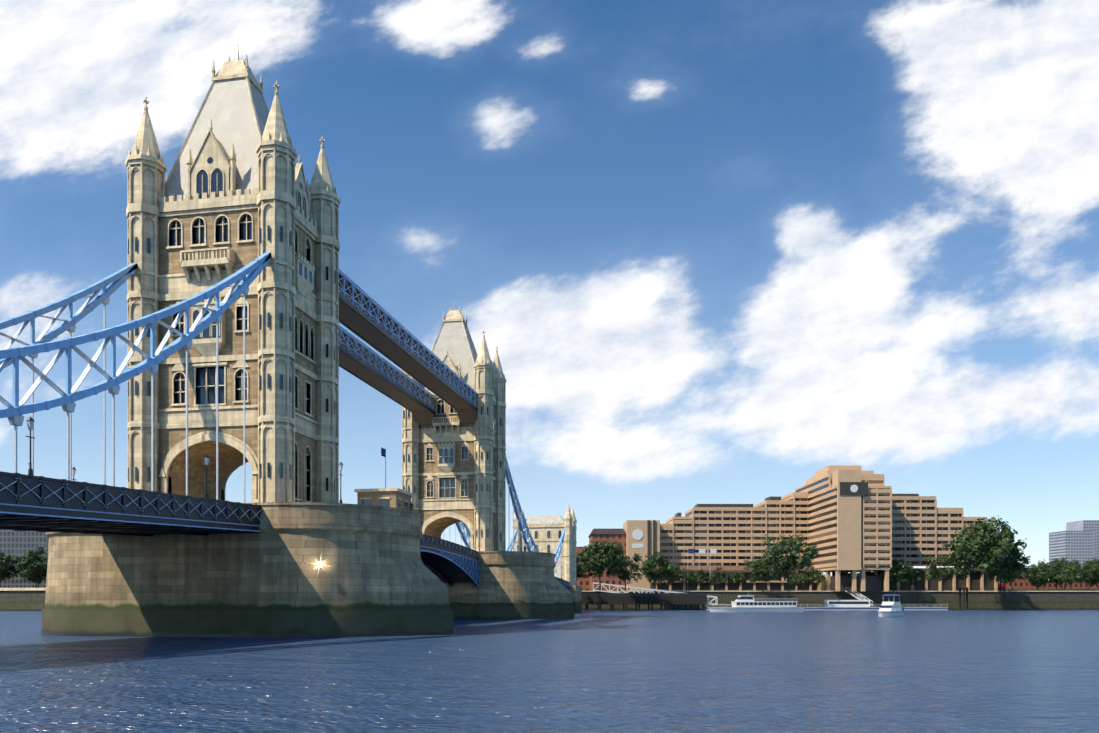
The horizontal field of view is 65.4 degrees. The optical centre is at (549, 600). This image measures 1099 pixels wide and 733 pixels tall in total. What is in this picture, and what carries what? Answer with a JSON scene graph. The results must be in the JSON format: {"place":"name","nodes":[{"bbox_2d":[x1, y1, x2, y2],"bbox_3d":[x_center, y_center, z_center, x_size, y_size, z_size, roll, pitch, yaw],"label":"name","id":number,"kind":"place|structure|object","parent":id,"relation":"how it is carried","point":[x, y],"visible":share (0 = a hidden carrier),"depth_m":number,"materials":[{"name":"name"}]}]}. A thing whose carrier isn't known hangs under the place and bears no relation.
{"place":"outdoors","nodes":[
{"label":"outdoors","id":0,"kind":"place"},
{"bbox_2d":[0,610,1098,732],"bbox_3d":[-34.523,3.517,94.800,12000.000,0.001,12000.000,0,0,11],"label":"river thames","id":1,"kind":"structure","parent":0,"point":[817,671],"depth_m":39.31,"materials":[{"name":"liquid"}]},
{"bbox_2d":[41,502,453,637],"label":"pier","id":2,"kind":"structure","parent":1,"relation":"on","point":[375,576],"depth_m":84.11,"materials":[{"name":"stone"}]},
{"bbox_2d":[0,471,260,536],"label":"side span deck","id":3,"kind":"structure","parent":2,"relation":"on","point":[38,503],"depth_m":64.31,"materials":[{"name":"blue metal"}]},
{"bbox_2d":[125,81,340,502],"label":"bridge tower","id":4,"kind":"structure","parent":2,"relation":"on","point":[284,198],"depth_m":89.52,"materials":[{"name":"stone"}]},
{"bbox_2d":[0,252,271,502],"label":"suspension chains","id":5,"kind":"object","parent":4,"relation":"attached to","point":[17,410],"visible":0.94,"depth_m":70.41,"materials":[{"name":"blue metal"}]},
{"bbox_2d":[165,43,268,201],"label":"tower roof","id":6,"kind":"structure","parent":4,"relation":"on","point":[234,108],"depth_m":92.29,"materials":[{"name":"stone"}]},
{"bbox_2d":[159,209,315,501],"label":"tower wall","id":7,"kind":"structure","parent":2,"relation":"on","point":[230,457],"depth_m":90.48,"materials":[{"name":"stone"}]},
{"bbox_2d":[26,416,561,578],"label":"lamp posts","id":8,"kind":"object","parent":2,"relation":"on","point":[30,422],"visible":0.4,"depth_m":73.77,"materials":[{"name":"grey metal"}]},
{"bbox_2d":[306,552,326,572],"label":"lamp","id":9,"kind":"object","parent":2,"relation":"attached to","point":[319,564],"visible":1,"depth_m":81.97,"materials":[{"name":"grey metal"}]},
{"bbox_2d":[354,447,413,510],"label":"control cabin","id":10,"kind":"object","parent":2,"relation":"on","point":[393,497],"visible":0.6,"depth_m":92.34,"materials":[{"name":"stone"}]},
{"bbox_2d":[420,534,478,586],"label":"bascules","id":11,"kind":"object","parent":2,"relation":"attached to","point":[447,561],"visible":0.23,"depth_m":152.09,"materials":[{"name":"metal"}]},
{"bbox_2d":[444,551,574,618],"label":"pier","id":12,"kind":"structure","parent":1,"relation":"on","point":[519,585],"depth_m":163.88,"materials":[{"name":"stone"}]},
{"bbox_2d":[401,330,506,550],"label":"bridge tower","id":13,"kind":"structure","parent":12,"relation":"on","point":[486,433],"depth_m":170.21,"materials":[{"name":"stone"}]},
{"bbox_2d":[339,269,477,424],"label":"high-level walkways","id":14,"kind":"structure","parent":13,"relation":"attached to","point":[366,318],"depth_m":138.47,"materials":[{"name":"blue paint"}]},
{"bbox_2d":[421,305,477,389],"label":"tower roof","id":15,"kind":"structure","parent":13,"relation":"on","point":[454,337],"depth_m":173.29,"materials":[{"name":"stone"}]},
{"bbox_2d":[418,396,494,550],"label":"tower wall","id":16,"kind":"structure","parent":12,"relation":"on","point":[435,528],"depth_m":170.94,"materials":[{"name":"stone"}]},
{"bbox_2d":[443,457,565,577],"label":"suspension chains","id":17,"kind":"object","parent":12,"relation":"on","point":[526,534],"visible":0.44,"depth_m":206.82,"materials":[{"name":"blue metal"}]},
{"bbox_2d":[554,576,569,589],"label":"side span deck","id":18,"kind":"structure","parent":12,"relation":"on","point":[565,584],"depth_m":255.71,"materials":[{"name":"blue metal"}]},
{"bbox_2d":[708,595,803,611],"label":"tour boat","id":19,"kind":"object","parent":1,"relation":"on","point":[744,603],"visible":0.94,"depth_m":269.22,"materials":[{"name":"white"}]},
{"bbox_2d":[582,582,971,609],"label":"jetty","id":20,"kind":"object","parent":1,"relation":"on","point":[598,597],"depth_m":317.83,"materials":[{"name":"grey metal"}]},
{"bbox_2d":[877,594,904,616],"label":"motor cruiser","id":21,"kind":"object","parent":1,"relation":"on","point":[891,609],"visible":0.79,"depth_m":188.92,"materials":[{"name":"white"}]},
{"bbox_2d":[0,591,1098,610],"bbox_3d":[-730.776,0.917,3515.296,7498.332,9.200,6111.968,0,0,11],"label":"bank ground","id":22,"kind":"structure","parent":0,"point":[22,600],"depth_m":338.75,"materials":[{"name":"stone"}]},
{"bbox_2d":[0,588,45,590],"bbox_3d":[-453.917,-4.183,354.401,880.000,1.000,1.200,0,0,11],"label":"upstream embankment coping","id":23,"kind":"object","parent":22,"relation":"on","point":[22,589],"depth_m":303.80,"materials":[{"name":"stone"}]},
{"bbox_2d":[512,505,581,611],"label":"abutment tower","id":24,"kind":"structure","parent":22,"relation":"on","point":[546,531],"depth_m":267.43,"materials":[{"name":"stone"}]},
{"bbox_2d":[0,515,1098,591],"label":"trees","id":25,"kind":"object","parent":22,"relation":"on","point":[990,546],"visible":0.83,"depth_m":321.05,"materials":[{"name":"green plant"}]},
{"bbox_2d":[688,549,716,552],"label":"flags","id":26,"kind":"object","parent":22,"relation":"on","point":[703,550],"visible":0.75,"depth_m":343.51,"materials":[{"name":"white fabric"}]},
{"bbox_2d":[576,465,997,591],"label":"tower hotel","id":27,"kind":"structure","parent":22,"relation":"on","point":[852,520],"depth_m":349.08,"materials":[{"name":"concrete"}]},
{"bbox_2d":[582,588,1098,591],"bbox_3d":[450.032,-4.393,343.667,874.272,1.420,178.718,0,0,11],"label":"quay edge","id":28,"kind":"object","parent":22,"relation":"on","point":[1052,590],"visible":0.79,"depth_m":338.82,"materials":[{"name":"stone"}]},
{"bbox_2d":[0,520,1098,590],"bbox_3d":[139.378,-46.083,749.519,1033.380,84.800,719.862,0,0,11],"label":"background buildings","id":29,"kind":"structure","parent":0,"point":[1077,540],"depth_m":474.20,"materials":[{"name":"brick"}]},
{"bbox_2d":[0,0,1098,576],"label":"sky","id":30,"kind":"structure","parent":0,"point":[707,251],"materials":[{"name":"blue"}]}
]}

